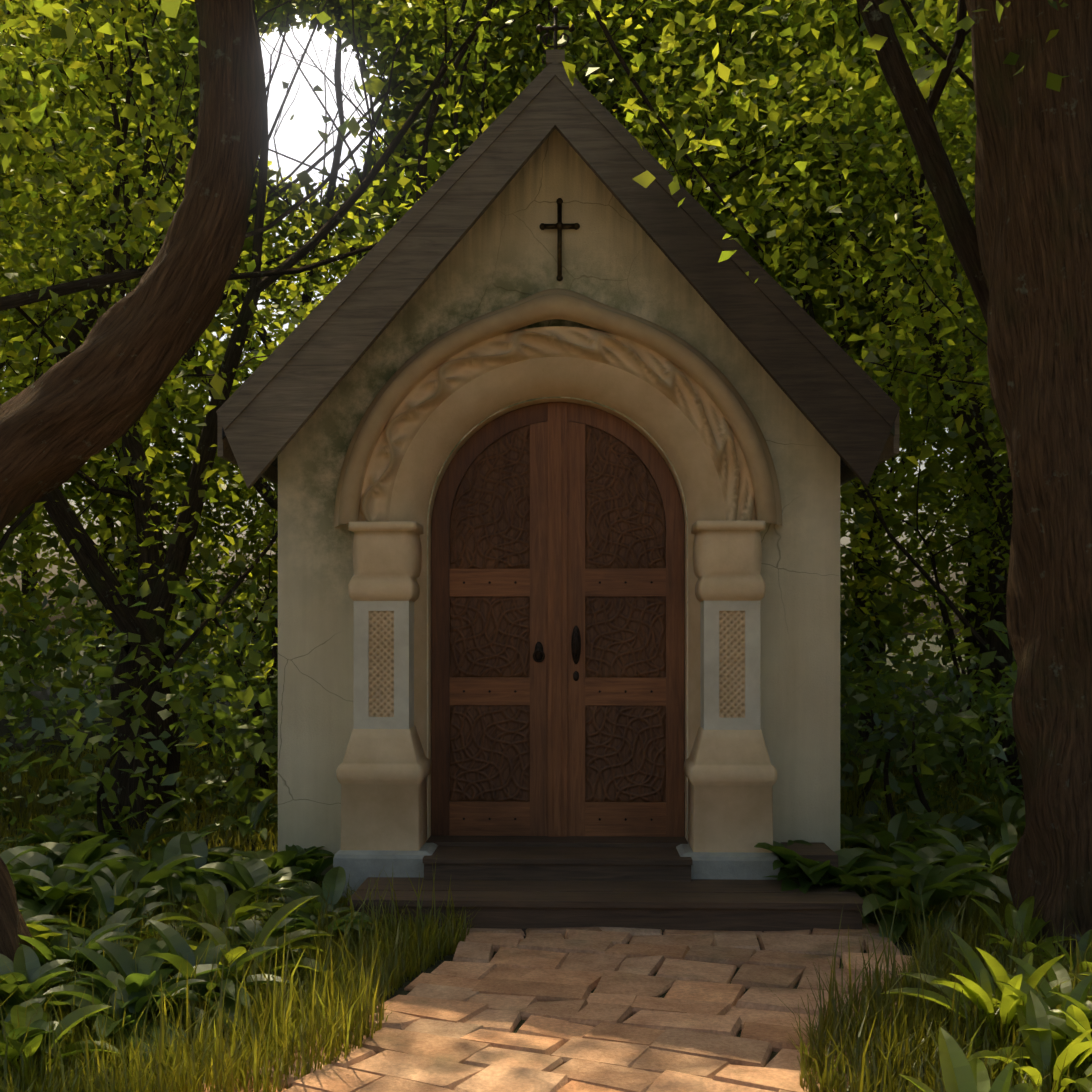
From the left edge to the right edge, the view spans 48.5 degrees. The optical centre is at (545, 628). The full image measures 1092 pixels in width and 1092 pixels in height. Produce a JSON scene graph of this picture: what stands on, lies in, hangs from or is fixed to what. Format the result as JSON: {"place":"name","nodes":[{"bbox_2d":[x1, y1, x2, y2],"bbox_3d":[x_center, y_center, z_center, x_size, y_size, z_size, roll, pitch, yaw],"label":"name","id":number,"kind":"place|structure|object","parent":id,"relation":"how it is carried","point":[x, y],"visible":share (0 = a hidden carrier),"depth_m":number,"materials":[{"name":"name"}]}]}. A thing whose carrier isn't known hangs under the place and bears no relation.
{"place":"outdoors","nodes":[
{"label":"outdoors","id":0,"kind":"place"},
{"bbox_2d":[333,839,437,903],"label":"pilaster plinth","id":1,"kind":"structure","parent":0,"point":[355,864],"depth_m":6.53,"materials":[{"name":"grey stone"}]},
{"bbox_2d":[0,6,999,634],"label":"sky","id":2,"kind":"structure","parent":0,"point":[301,141],"materials":[{"name":"white"}]},
{"bbox_2d":[0,635,1063,1091],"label":"ground sheet","id":3,"kind":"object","parent":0,"point":[40,695],"depth_m":16.94,"materials":[{"name":"soil"}]},
{"bbox_2d":[336,521,431,850],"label":"pillar","id":4,"kind":"structure","parent":3,"relation":"on","point":[382,775],"depth_m":6.59,"materials":[{"name":"beige stone"}]},
{"bbox_2d":[354,601,413,728],"bbox_3d":[-0.896,0.196,6.790,0.304,0.710,0.320,0,0,2],"label":"pilaster shaft","id":5,"kind":"object","parent":4,"relation":"on","point":[403,718],"visible":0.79,"depth_m":6.63,"materials":[{"name":"grey stone"}]},
{"bbox_2d":[369,611,393,716],"bbox_3d":[-0.900,0.191,6.638,0.140,0.580,0.009,0,0,2],"label":"lattice panel","id":6,"kind":"object","parent":5,"relation":"attached to","point":[381,663],"visible":1,"depth_m":6.64,"materials":[{"name":"beige stone"}]},
{"bbox_2d":[0,0,1023,855],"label":"trees","id":7,"kind":"object","parent":3,"relation":"on","point":[918,110],"visible":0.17,"depth_m":9.21,"materials":[{"name":"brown plant"}]},
{"bbox_2d":[0,0,1012,761],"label":"foliage","id":8,"kind":"object","parent":7,"relation":"attached to","point":[768,114],"visible":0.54,"depth_m":12.34,"materials":[{"name":"green plant"}]},
{"bbox_2d":[0,543,1024,854],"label":"dark foliage","id":9,"kind":"object","parent":3,"relation":"on","point":[952,725],"visible":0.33,"depth_m":8.93,"materials":[{"name":"green plant"}]},
{"bbox_2d":[0,766,1025,1063],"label":"broad-leaved plants","id":10,"kind":"object","parent":3,"relation":"on","point":[66,866],"visible":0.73,"depth_m":6.16,"materials":[{"name":"green plant"}]},
{"bbox_2d":[0,0,1091,961],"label":"tree trunks","id":11,"kind":"object","parent":3,"relation":"on","point":[78,408],"visible":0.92,"depth_m":5.09,"materials":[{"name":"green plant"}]},
{"bbox_2d":[0,0,1067,283],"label":"foliage","id":12,"kind":"object","parent":11,"relation":"attached to","point":[168,8],"visible":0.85,"depth_m":4.97,"materials":[{"name":"green plant"}]},
{"bbox_2d":[0,745,1091,1091],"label":"grass","id":13,"kind":"structure","parent":3,"relation":"on","point":[392,955],"depth_m":4.46,"materials":[{"name":"green plant"}]},
{"bbox_2d":[0,883,1091,1091],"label":"broad-leaved plants","id":14,"kind":"object","parent":3,"relation":"on","point":[1043,1023],"visible":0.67,"depth_m":4.22,"materials":[{"name":"green plant"}]},
{"bbox_2d":[278,129,839,883],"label":"chapel walls","id":15,"kind":"structure","parent":3,"relation":"on","point":[502,253],"depth_m":6.90,"materials":[{"name":"beige paint"}]},
{"bbox_2d":[536,6,574,49],"bbox_3d":[0.051,-3.156,6.501,0.210,0.355,0.070,0,0,2],"label":"roof finial cross","id":16,"kind":"object","parent":15,"relation":"on","point":[555,27],"visible":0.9,"depth_m":6.49,"materials":[{"name":"metal"}]},
{"bbox_2d":[431,402,683,836],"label":"door stiles","id":17,"kind":"object","parent":15,"relation":"attached to","point":[557,611],"depth_m":7.01,"materials":[{"name":"brown wood"}]},
{"bbox_2d":[450,424,665,801],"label":"door panels","id":18,"kind":"object","parent":17,"relation":"in","point":[625,637],"visible":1,"depth_m":7.02,"materials":[{"name":"brown wood"}]},
{"bbox_2d":[450,568,665,836],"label":"door rails","id":19,"kind":"object","parent":17,"relation":"attached to","point":[477,815],"depth_m":7.01,"materials":[{"name":"brown wood"}]},
{"bbox_2d":[463,581,652,820],"bbox_3d":[0.065,0.415,6.977,1.098,1.382,0.070,0,0,2],"label":"door hardware","id":20,"kind":"object","parent":17,"relation":"attached to","point":[538,654],"depth_m":7.00,"materials":[{"name":"black metal"}]},
{"bbox_2d":[334,288,781,839],"bbox_3d":[0.061,-0.363,6.844,2.540,3.128,0.375,0,0,2],"label":"arch surround","id":21,"kind":"object","parent":15,"relation":"attached to","point":[717,452],"visible":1,"depth_m":6.76,"materials":[{"name":"beige stone"}]},
{"bbox_2d":[216,49,899,488],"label":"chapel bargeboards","id":22,"kind":"object","parent":15,"relation":"attached to","point":[838,397],"visible":0.77,"depth_m":6.45,"materials":[{"name":"brown wood"}]},
{"bbox_2d":[222,422,894,468],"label":"roof purlin ends","id":23,"kind":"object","parent":15,"relation":"on","point":[842,462],"depth_m":7.58,"materials":[{"name":"brown wood"}]},
{"bbox_2d":[539,198,579,280],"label":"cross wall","id":24,"kind":"structure","parent":15,"relation":"attached to","point":[559,225],"depth_m":6.86,"materials":[{"name":"brown metal"}]},
{"bbox_2d":[348,842,863,933],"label":"entrance steps","id":25,"kind":"structure","parent":3,"relation":"on","point":[523,888],"depth_m":6.13,"materials":[{"name":"brown wood"}]},
{"bbox_2d":[426,836,687,846],"bbox_3d":[0.064,1.225,6.931,1.470,0.053,0.260,0,0,2],"label":"door threshold","id":26,"kind":"object","parent":25,"relation":"on","point":[600,841],"depth_m":6.84,"materials":[{"name":"brown wood"}]},
{"bbox_2d":[676,841,779,879],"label":"pilaster plinth","id":27,"kind":"structure","parent":25,"relation":"on","point":[732,865],"depth_m":6.47,"materials":[{"name":"grey stone"}]},
{"bbox_2d":[684,520,776,852],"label":"pillar","id":28,"kind":"structure","parent":3,"relation":"on","point":[731,775],"depth_m":6.54,"materials":[{"name":"beige stone"}]},
{"bbox_2d":[700,601,759,729],"bbox_3d":[1.013,0.196,6.732,0.304,0.710,0.320,0,0,2],"label":"pilaster shaft","id":29,"kind":"object","parent":28,"relation":"attached to","point":[710,719],"visible":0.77,"depth_m":6.57,"materials":[{"name":"grey stone"}]},
{"bbox_2d":[719,611,744,717],"bbox_3d":[1.009,0.191,6.580,0.140,0.580,0.009,0,0,2],"label":"lattice panel","id":30,"kind":"object","parent":29,"relation":"in","point":[731,664],"visible":1,"depth_m":6.58,"materials":[{"name":"beige stone"}]},
{"bbox_2d":[201,922,913,1091],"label":"flagstone path","id":31,"kind":"structure","parent":0,"point":[449,1026],"depth_m":4.63,"materials":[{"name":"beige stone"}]}
]}

